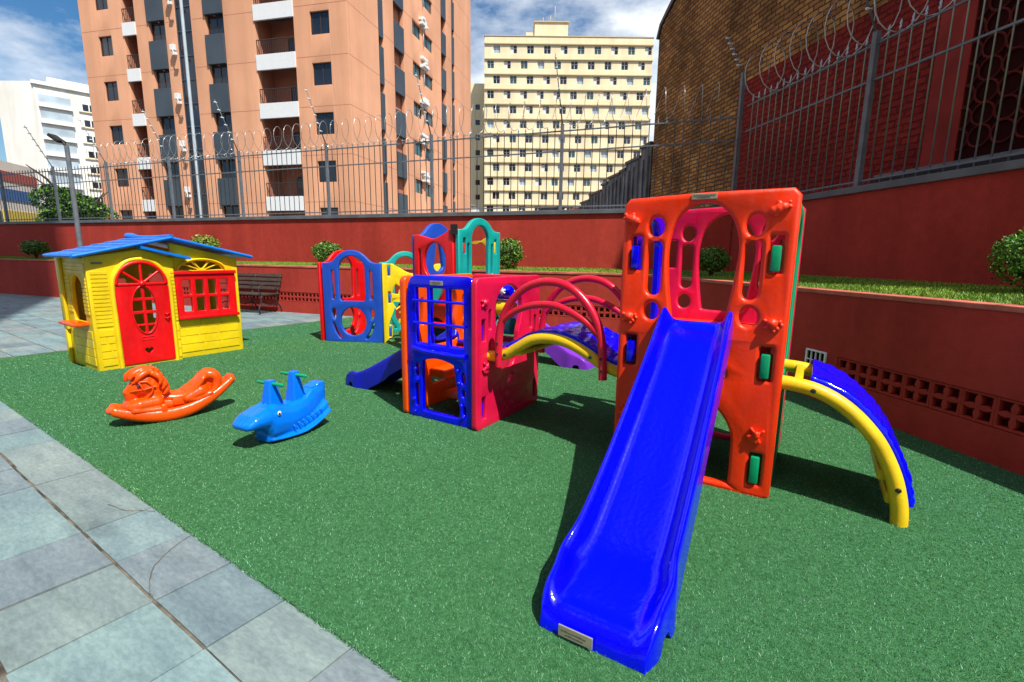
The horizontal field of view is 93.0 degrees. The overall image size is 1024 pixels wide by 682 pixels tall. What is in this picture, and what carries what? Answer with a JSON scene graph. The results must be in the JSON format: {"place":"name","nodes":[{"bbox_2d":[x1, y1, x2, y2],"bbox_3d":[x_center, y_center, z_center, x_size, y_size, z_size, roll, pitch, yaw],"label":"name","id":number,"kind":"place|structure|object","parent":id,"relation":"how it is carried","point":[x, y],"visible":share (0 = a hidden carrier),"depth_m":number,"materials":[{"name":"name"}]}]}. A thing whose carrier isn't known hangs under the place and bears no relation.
{"place":"outdoors","nodes":[
{"label":"outdoors","id":0,"kind":"place"},
{"bbox_2d":[0,160,42,221],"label":"striped building","id":1,"kind":"structure","parent":0,"point":[7,167],"depth_m":36.65,"materials":[{"name":"beige"}]},
{"bbox_2d":[0,77,103,212],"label":"white block","id":2,"kind":"structure","parent":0,"point":[39,110],"depth_m":86.07,"materials":[{"name":"paint"}]},
{"bbox_2d":[82,104,91,111],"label":"window","id":3,"kind":"structure","parent":2,"relation":"in","point":[85,107],"depth_m":89.00,"materials":[{"name":"black glass"}]},
{"bbox_2d":[84,120,93,127],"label":"window","id":4,"kind":"structure","parent":2,"relation":"in","point":[87,123],"depth_m":89.48,"materials":[{"name":"black glass"}]},
{"bbox_2d":[0,293,399,681],"bbox_3d":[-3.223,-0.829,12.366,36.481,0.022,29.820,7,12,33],"label":"pavement","id":5,"kind":"structure","parent":0,"point":[111,623],"depth_m":1.96,"materials":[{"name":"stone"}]},
{"bbox_2d":[47,133,82,246],"bbox_3d":[-11.435,-3.127,12.603,0.425,4.230,0.240,1,10,0],"label":"lamp post","id":6,"kind":"object","parent":5,"relation":"on","point":[56,138],"visible":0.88,"depth_m":12.44,"materials":[{"name":"grey metal"}]},
{"bbox_2d":[107,504,188,595],"bbox_3d":[-1.726,0.933,2.351,1.035,0.001,0.229,10,14,42],"label":"paving crack","id":7,"kind":"object","parent":5,"relation":"on","point":[160,558],"visible":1,"depth_m":2.19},
{"bbox_2d":[220,273,281,313],"bbox_3d":[-6.140,-1.116,11.178,1.600,0.862,0.695,4,11,20],"label":"park bench","id":8,"kind":"object","parent":5,"relation":"on","point":[265,285],"visible":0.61,"depth_m":11.24,"materials":[{"name":"wood"}]},
{"bbox_2d":[0,0,670,161],"label":"sky","id":9,"kind":"structure","parent":0,"point":[40,39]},
{"bbox_2d":[471,205,479,211],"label":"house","id":10,"kind":"structure","parent":0,"point":[475,206],"depth_m":58.16,"materials":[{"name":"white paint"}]},
{"bbox_2d":[0,317,1023,681],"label":"turf","id":11,"kind":"structure","parent":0,"point":[756,665],"depth_m":2.46,"materials":[{"name":"green carpet"}]},
{"bbox_2d":[42,233,252,370],"bbox_3d":[-4.649,-0.604,6.340,1.347,1.588,1.970,7,12,33],"label":"playhouse","id":12,"kind":"object","parent":11,"relation":"on","point":[109,321],"visible":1,"depth_m":5.88,"materials":[{"name":"yellow plastic"}]},
{"bbox_2d":[115,284,175,365],"bbox_3d":[-4.355,-0.201,5.793,0.071,0.929,0.550,7,12,33],"label":"door","id":13,"kind":"structure","parent":12,"relation":"in","point":[135,341],"depth_m":5.80,"materials":[{"name":"red plastic"}]},
{"bbox_2d":[174,270,239,319],"bbox_3d":[-3.984,-0.617,6.362,0.070,0.610,0.750,7,12,33],"label":"window","id":14,"kind":"structure","parent":12,"relation":"in","point":[204,275],"depth_m":6.33,"materials":[{"name":"red plastic"}]},
{"bbox_2d":[106,364,234,421],"bbox_3d":[-2.783,0.398,4.006,0.894,0.451,0.290,-9,14,-43],"label":"rocking horse","id":15,"kind":"object","parent":11,"relation":"on","point":[149,395],"visible":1,"depth_m":3.87},
{"bbox_2d":[0,400,410,681],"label":"turf fringe","id":16,"kind":"object","parent":11,"relation":"on","point":[203,542],"visible":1,"depth_m":2.23,"materials":[{"name":"green plant"}]},
{"bbox_2d":[232,370,330,441],"bbox_3d":[-1.698,0.470,3.605,0.307,0.461,0.737,5,11,23],"label":"shark rocker","id":17,"kind":"object","parent":11,"relation":"on","point":[272,416],"visible":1,"depth_m":3.53,"materials":[{"name":"blue plastic"}]},
{"bbox_2d":[317,250,440,342],"bbox_3d":[-2.131,-0.762,7.943,1.920,1.405,1.305,-4,11,-23],"label":"play pen","id":18,"kind":"object","parent":11,"relation":"on","point":[331,306],"visible":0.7,"depth_m":7.44,"materials":[{"name":"blue plastic"}]},
{"bbox_2d":[412,218,594,369],"bbox_3d":[-0.144,-0.634,6.162,2.338,1.835,1.158,7,12,31],"label":"play structure","id":19,"kind":"object","parent":11,"relation":"on","point":[455,243],"visible":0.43,"depth_m":6.22,"materials":[{"name":"multicoloured plastic"}]},
{"bbox_2d":[345,187,914,674],"bbox_3d":[-0.107,-0.046,3.201,4.617,1.742,2.483,7,12,31],"label":"play structure","id":20,"kind":"object","parent":11,"relation":"on","point":[613,583],"visible":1,"depth_m":2.68,"materials":[{"name":"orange plastic"}]},
{"bbox_2d":[484,6,653,211],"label":"apartment block","id":21,"kind":"structure","parent":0,"point":[519,70],"depth_m":90.80,"materials":[{"name":"white paint"}]},
{"bbox_2d":[487,61,493,67],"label":"window","id":22,"kind":"structure","parent":21,"relation":"in","point":[490,64],"depth_m":89.71,"materials":[{"name":"glass"}]},
{"bbox_2d":[487,91,493,97],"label":"window","id":23,"kind":"structure","parent":21,"relation":"in","point":[490,94],"depth_m":90.63,"materials":[{"name":"glass"}]},
{"bbox_2d":[487,120,493,127],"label":"window","id":24,"kind":"structure","parent":21,"relation":"in","point":[490,123],"depth_m":91.52,"materials":[{"name":"grey glass"}]},
{"bbox_2d":[493,45,499,52],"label":"window","id":25,"kind":"structure","parent":21,"relation":"in","point":[496,49],"depth_m":89.30,"materials":[{"name":"white glass"}]},
{"bbox_2d":[493,76,499,82],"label":"window","id":26,"kind":"structure","parent":21,"relation":"in","point":[496,79],"depth_m":90.17,"materials":[{"name":"glass"}]},
{"bbox_2d":[504,61,510,68],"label":"window","id":27,"kind":"structure","parent":21,"relation":"in","point":[507,64],"depth_m":89.73,"materials":[{"name":"white paint"}]},
{"bbox_2d":[510,46,516,52],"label":"window","id":28,"kind":"structure","parent":21,"relation":"in","point":[513,49],"depth_m":89.27,"materials":[{"name":"white glass"}]},
{"bbox_2d":[510,76,516,83],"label":"window","id":29,"kind":"structure","parent":21,"relation":"in","point":[513,79],"depth_m":90.19,"materials":[{"name":"grey glass"}]},
{"bbox_2d":[520,91,526,98],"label":"window","id":30,"kind":"structure","parent":21,"relation":"in","point":[523,94],"depth_m":90.63,"materials":[{"name":"glass"}]},
{"bbox_2d":[521,61,527,68],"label":"window","id":31,"kind":"structure","parent":21,"relation":"in","point":[523,63],"depth_m":89.75,"materials":[{"name":"glass"}]},
{"bbox_2d":[526,76,532,83],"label":"window","id":32,"kind":"structure","parent":21,"relation":"in","point":[529,78],"depth_m":90.21,"materials":[{"name":"glass"}]},
{"bbox_2d":[526,106,532,113],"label":"window","id":33,"kind":"structure","parent":21,"relation":"in","point":[529,109],"depth_m":91.07,"materials":[{"name":"glass"}]},
{"bbox_2d":[527,46,533,53],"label":"window","id":34,"kind":"structure","parent":21,"relation":"in","point":[530,49],"depth_m":89.29,"materials":[{"name":"glass"}]},
{"bbox_2d":[487,192,589,211],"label":"windows","id":35,"kind":"structure","parent":21,"relation":"in","point":[495,194],"depth_m":93.83,"materials":[{"name":"grey glass"}]},
{"bbox_2d":[537,61,543,68],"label":"window","id":36,"kind":"structure","parent":21,"relation":"in","point":[540,65],"depth_m":89.72,"materials":[{"name":"white paint"}]},
{"bbox_2d":[537,91,543,98],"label":"window","id":37,"kind":"structure","parent":21,"relation":"in","point":[540,95],"depth_m":90.61,"materials":[{"name":"glass"}]},
{"bbox_2d":[542,106,548,113],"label":"window","id":38,"kind":"structure","parent":21,"relation":"in","point":[545,108],"depth_m":91.07,"materials":[{"name":"grey glass"}]},
{"bbox_2d":[543,76,549,83],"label":"window","id":39,"kind":"structure","parent":21,"relation":"in","point":[546,80],"depth_m":90.17,"materials":[{"name":"white paint"}]},
{"bbox_2d":[544,46,550,53],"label":"window","id":40,"kind":"structure","parent":21,"relation":"in","point":[547,49],"depth_m":89.29,"materials":[{"name":"glass"}]},
{"bbox_2d":[561,46,567,53],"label":"window","id":41,"kind":"structure","parent":21,"relation":"in","point":[563,48],"depth_m":89.27,"materials":[{"name":"white paint"}]},
{"bbox_2d":[569,121,575,128],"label":"window","id":42,"kind":"structure","parent":21,"relation":"in","point":[570,122],"depth_m":91.50,"materials":[{"name":"white paint"}]},
{"bbox_2d":[571,62,577,68],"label":"window","id":43,"kind":"structure","parent":21,"relation":"in","point":[574,65],"depth_m":89.75,"materials":[{"name":"black glass"}]},
{"bbox_2d":[593,77,599,84],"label":"window","id":44,"kind":"structure","parent":21,"relation":"in","point":[596,80],"depth_m":90.19,"materials":[{"name":"white paint"}]},
{"bbox_2d":[603,92,609,99],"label":"window","id":45,"kind":"structure","parent":21,"relation":"in","point":[606,95],"depth_m":90.63,"materials":[{"name":"glass"}]},
{"bbox_2d":[604,62,610,69],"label":"window","id":46,"kind":"structure","parent":21,"relation":"in","point":[607,64],"depth_m":89.75,"materials":[{"name":"glass"}]},
{"bbox_2d":[607,136,613,143],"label":"window","id":47,"kind":"structure","parent":21,"relation":"in","point":[611,138],"depth_m":91.97,"materials":[{"name":"grey glass"}]},
{"bbox_2d":[610,77,616,84],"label":"window","id":48,"kind":"structure","parent":21,"relation":"in","point":[613,80],"depth_m":90.15,"materials":[{"name":"white paint"}]},
{"bbox_2d":[611,47,617,54],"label":"window","id":49,"kind":"structure","parent":21,"relation":"in","point":[614,50],"depth_m":89.29,"materials":[{"name":"white paint"}]},
{"bbox_2d":[621,62,627,69],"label":"window","id":50,"kind":"structure","parent":21,"relation":"in","point":[624,65],"depth_m":89.71,"materials":[{"name":"glass"}]},
{"bbox_2d":[625,107,631,114],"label":"window","id":51,"kind":"structure","parent":21,"relation":"in","point":[626,108],"depth_m":91.07,"materials":[{"name":"grey glass"}]},
{"bbox_2d":[628,47,634,54],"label":"window","id":52,"kind":"structure","parent":21,"relation":"in","point":[631,50],"depth_m":89.29,"materials":[{"name":"glass"}]},
{"bbox_2d":[638,62,644,69],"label":"window","id":53,"kind":"structure","parent":21,"relation":"in","point":[641,66],"depth_m":89.73,"materials":[{"name":"white paint"}]},
{"bbox_2d":[643,78,649,84],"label":"window","id":54,"kind":"structure","parent":21,"relation":"in","point":[646,81],"depth_m":90.17,"materials":[{"name":"grey glass"}]},
{"bbox_2d":[645,47,651,54],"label":"window","id":55,"kind":"structure","parent":21,"relation":"in","point":[648,50],"depth_m":89.27,"materials":[{"name":"white paint"}]},
{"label":"lawn","id":56,"kind":"structure","parent":0,"visible":0},
{"bbox_2d":[17,240,50,257],"bbox_3d":[-14.988,-2.866,15.268,0.748,0.654,0.782,7,12,32],"label":"round bush","id":57,"kind":"object","parent":56,"relation":"on","point":[35,248],"visible":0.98,"depth_m":15.14,"materials":[{"name":"green plant"}]},
{"bbox_2d":[190,234,221,247],"bbox_3d":[-8.034,-2.409,12.754,0.757,0.790,0.689,-7,12,-37],"label":"round bush","id":58,"kind":"object","parent":56,"relation":"on","point":[206,241],"visible":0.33,"depth_m":12.59,"materials":[{"name":"green plant"}]},
{"bbox_2d":[310,239,342,261],"bbox_3d":[-4.311,-2.057,11.383,0.776,0.659,0.779,1,10,0],"label":"round bush","id":59,"kind":"object","parent":56,"relation":"on","point":[324,252],"visible":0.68,"depth_m":11.19,"materials":[{"name":"green plant"}]},
{"bbox_2d":[0,256,1023,304],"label":"lawn grass","id":60,"kind":"structure","parent":56,"relation":"on","point":[1002,294],"depth_m":5.04,"materials":[{"name":"green plant"}]},
{"bbox_2d":[500,237,526,268],"bbox_3d":[-0.067,-1.759,9.863,0.610,0.701,0.626,-6,12,-35],"label":"round bush","id":61,"kind":"object","parent":56,"relation":"on","point":[510,251],"visible":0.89,"depth_m":9.71,"materials":[{"name":"green plant"}]},
{"bbox_2d":[699,245,730,275],"bbox_3d":[3.072,-1.210,7.440,0.530,0.532,0.513,9,13,38],"label":"round bush","id":62,"kind":"object","parent":56,"relation":"on","point":[713,260],"visible":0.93,"depth_m":7.32,"materials":[{"name":"green plant"}]},
{"bbox_2d":[987,228,1023,291],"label":"round bush","id":63,"kind":"object","parent":56,"relation":"on","point":[1014,260],"visible":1,"depth_m":3.95,"materials":[{"name":"green plant"}]},
{"label":"ground","id":64,"kind":"structure","parent":0,"visible":0},
{"bbox_2d":[25,164,119,220],"bbox_3d":[-21.222,-5.731,23.513,3.267,5.377,3.074,1,10,0],"label":"leafy tree","id":65,"kind":"object","parent":64,"relation":"on","point":[87,204],"visible":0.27,"depth_m":22.66,"materials":[{"name":"green plant"}]},
{"bbox_2d":[179,0,202,217],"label":"steel mast","id":66,"kind":"object","parent":64,"relation":"on","point":[189,91],"visible":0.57,"depth_m":14.38,"materials":[{"name":"grey metal"}]},
{"bbox_2d":[77,0,470,218],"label":"apartment tower","id":67,"kind":"structure","parent":64,"relation":"on","point":[258,66],"depth_m":28.71,"materials":[{"name":"orange paint"}]},
{"bbox_2d":[95,0,107,9],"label":"window","id":68,"kind":"structure","parent":67,"relation":"in","point":[100,4],"depth_m":28.99,"materials":[{"name":"grey glass"}]},
{"bbox_2d":[100,36,112,56],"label":"window","id":69,"kind":"structure","parent":67,"relation":"in","point":[106,42],"depth_m":29.38,"materials":[{"name":"grey glass"}]},
{"bbox_2d":[106,82,118,100],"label":"window","id":70,"kind":"structure","parent":67,"relation":"in","point":[111,87],"depth_m":29.82,"materials":[{"name":"glass"}]},
{"bbox_2d":[111,126,123,144],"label":"window","id":71,"kind":"structure","parent":67,"relation":"in","point":[117,132],"depth_m":30.25,"materials":[{"name":"glass"}]},
{"bbox_2d":[116,169,128,186],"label":"window","id":72,"kind":"structure","parent":67,"relation":"in","point":[117,170],"depth_m":30.69,"materials":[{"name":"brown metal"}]},
{"bbox_2d":[121,210,132,218],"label":"window","id":73,"kind":"structure","parent":67,"relation":"in","point":[122,211],"depth_m":31.08,"materials":[{"name":"black glass"}]},
{"bbox_2d":[151,22,165,40],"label":"window","id":74,"kind":"structure","parent":67,"relation":"in","point":[158,29],"depth_m":28.44,"materials":[{"name":"grey glass"}]},
{"bbox_2d":[157,71,170,88],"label":"window","id":75,"kind":"structure","parent":67,"relation":"in","point":[163,77],"depth_m":28.89,"materials":[{"name":"grey glass"}]},
{"bbox_2d":[161,117,175,134],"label":"window","id":76,"kind":"structure","parent":67,"relation":"in","point":[168,124],"depth_m":29.34,"materials":[{"name":"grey glass"}]},
{"bbox_2d":[166,163,179,179],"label":"window","id":77,"kind":"structure","parent":67,"relation":"in","point":[175,168],"depth_m":29.78,"materials":[{"name":"black glass"}]},
{"bbox_2d":[171,207,183,217],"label":"window","id":78,"kind":"structure","parent":67,"relation":"in","point":[176,208],"depth_m":30.20,"materials":[{"name":"black glass"}]},
{"bbox_2d":[208,15,224,33],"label":"window","id":79,"kind":"structure","parent":67,"relation":"in","point":[215,23],"depth_m":27.51,"materials":[{"name":"grey glass"}]},
{"bbox_2d":[212,65,228,83],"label":"window","id":80,"kind":"structure","parent":67,"relation":"in","point":[220,73],"depth_m":27.96,"materials":[{"name":"grey glass"}]},
{"bbox_2d":[216,113,231,131],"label":"window","id":81,"kind":"structure","parent":67,"relation":"in","point":[221,127],"depth_m":28.41,"materials":[{"name":"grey glass"}]},
{"bbox_2d":[220,160,235,177],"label":"window","id":82,"kind":"structure","parent":67,"relation":"in","point":[228,163],"depth_m":28.85,"materials":[{"name":"black glass"}]},
{"bbox_2d":[224,206,239,216],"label":"window","id":83,"kind":"structure","parent":67,"relation":"in","point":[233,208],"depth_m":29.27,"materials":[{"name":"black glass"}]},
{"bbox_2d":[288,38,294,51],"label":"window","id":84,"kind":"structure","parent":67,"relation":"in","point":[291,44],"depth_m":27.82,"materials":[{"name":"black glass"}]},
{"bbox_2d":[291,86,297,100],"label":"window","id":85,"kind":"structure","parent":67,"relation":"in","point":[293,93],"depth_m":28.27,"materials":[{"name":"black glass"}]},
{"bbox_2d":[294,132,300,148],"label":"window","id":86,"kind":"structure","parent":67,"relation":"in","point":[296,141],"depth_m":28.72,"materials":[{"name":"black glass"}]},
{"bbox_2d":[297,177,302,195],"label":"window","id":87,"kind":"structure","parent":67,"relation":"in","point":[299,178],"depth_m":29.17,"materials":[{"name":"black glass"}]},
{"bbox_2d":[311,10,329,34],"bbox_3d":[-10.217,-16.980,25.991,1.160,1.140,0.060,3,10,13],"label":"window","id":88,"kind":"structure","parent":67,"relation":"in","point":[319,20],"depth_m":25.99,"materials":[{"name":"blue glass"}]},
{"bbox_2d":[313,62,331,85],"bbox_3d":[-10.247,-14.489,26.428,1.160,1.140,0.060,3,10,13],"label":"window","id":89,"kind":"structure","parent":67,"relation":"in","point":[322,71],"depth_m":26.43,"materials":[{"name":"blue glass"}]},
{"bbox_2d":[316,112,334,134],"bbox_3d":[-10.278,-11.997,26.865,1.160,1.140,0.060,3,10,13],"label":"window","id":90,"kind":"structure","parent":67,"relation":"in","point":[326,118],"depth_m":26.86,"materials":[{"name":"glass"}]},
{"bbox_2d":[319,161,336,181],"bbox_3d":[-10.308,-9.505,27.302,1.160,1.140,0.060,3,10,13],"label":"window","id":91,"kind":"structure","parent":67,"relation":"in","point":[332,172],"depth_m":27.31,"materials":[{"name":"black glass"}]},
{"bbox_2d":[321,208,337,214],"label":"window","id":92,"kind":"structure","parent":67,"relation":"in","point":[322,209],"depth_m":27.67,"materials":[{"name":"black glass"}]},
{"bbox_2d":[412,21,430,52],"bbox_3d":[-6.412,-21.452,34.352,0.050,0.970,3.450,3,10,13],"label":"window","id":93,"kind":"structure","parent":67,"relation":"in","point":[415,29],"depth_m":33.95,"materials":[{"name":"glass"}]},
{"bbox_2d":[415,179,429,196],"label":"window","id":94,"kind":"structure","parent":67,"relation":"in","point":[417,181],"depth_m":35.41,"materials":[{"name":"glass"}]},
{"bbox_2d":[415,143,429,161],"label":"window","id":95,"kind":"structure","parent":67,"relation":"in","point":[418,148],"depth_m":35.19,"materials":[{"name":"glass"}]},
{"bbox_2d":[413,62,431,90],"bbox_3d":[-6.443,-18.911,34.798,0.050,0.970,3.450,3,10,13],"label":"window","id":96,"kind":"structure","parent":67,"relation":"in","point":[428,81],"depth_m":34.46,"materials":[{"name":"glass"}]},
{"bbox_2d":[414,103,432,127],"bbox_3d":[-6.474,-16.370,35.243,0.050,0.970,3.450,3,10,13],"label":"window","id":97,"kind":"structure","parent":67,"relation":"in","point":[416,107],"depth_m":34.82,"materials":[{"name":"grey glass"}]},
{"bbox_2d":[422,0,430,14],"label":"window","id":98,"kind":"structure","parent":67,"relation":"in","point":[427,5],"depth_m":35.08,"materials":[{"name":"glass"}]},
{"bbox_2d":[0,259,621,332],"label":"planter wall","id":99,"kind":"structure","parent":64,"relation":"on","point":[298,292],"depth_m":11.09,"materials":[{"name":"red paint"}]},
{"bbox_2d":[0,207,731,271],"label":"boundary wall","id":100,"kind":"structure","parent":64,"relation":"on","point":[588,238],"depth_m":11.58,"materials":[{"name":"paint"}]},
{"bbox_2d":[0,54,738,221],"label":"steel fence","id":101,"kind":"object","parent":100,"relation":"on","point":[239,172],"visible":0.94,"depth_m":11.82,"materials":[{"name":"grey metal"}]},
{"bbox_2d":[86,82,719,164],"bbox_3d":[-4.517,-5.026,11.751,17.604,0.679,0.524,4,11,20],"label":"razor wire","id":102,"kind":"object","parent":101,"relation":"attached to","point":[381,130],"visible":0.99,"depth_m":11.28,"materials":[{"name":"silver metal"}]},
{"bbox_2d":[471,83,483,211],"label":"block","id":103,"kind":"structure","parent":64,"relation":"on","point":[477,94],"depth_m":98.64,"materials":[{"name":"white paint"}]},
{"bbox_2d":[572,141,653,209],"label":"concrete wall","id":104,"kind":"structure","parent":64,"relation":"on","point":[626,181],"depth_m":17.88,"materials":[{"name":"grey stone"}]},
{"bbox_2d":[645,274,1023,475],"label":"planter wall","id":105,"kind":"structure","parent":64,"relation":"on","point":[947,373],"depth_m":3.67,"materials":[{"name":"red paint"}]},
{"bbox_2d":[804,348,826,363],"bbox_3d":[2.940,0.188,4.710,0.024,0.203,0.245,-1,10,-10],"label":"vent grille","id":106,"kind":"object","parent":105,"relation":"attached to","point":[811,354],"visible":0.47,"depth_m":4.72,"materials":[{"name":"grey metal"}]},
{"bbox_2d":[650,0,1023,271],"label":"brick building","id":107,"kind":"structure","parent":64,"relation":"on","point":[695,52],"depth_m":8.88,"materials":[{"name":"brown brick"}]},
{"bbox_2d":[729,158,1023,286],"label":"boundary wall","id":108,"kind":"structure","parent":64,"relation":"on","point":[951,226],"depth_m":5.50,"materials":[{"name":"paint"}]},
{"bbox_2d":[726,0,1023,193],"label":"steel fence","id":109,"kind":"object","parent":108,"relation":"on","point":[874,46],"visible":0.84,"depth_m":6.09,"materials":[{"name":"grey metal"}]},
{"bbox_2d":[745,0,952,98],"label":"razor wire","id":110,"kind":"object","parent":109,"relation":"attached to","point":[876,16],"visible":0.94,"depth_m":6.82,"materials":[{"name":"silver metal"}]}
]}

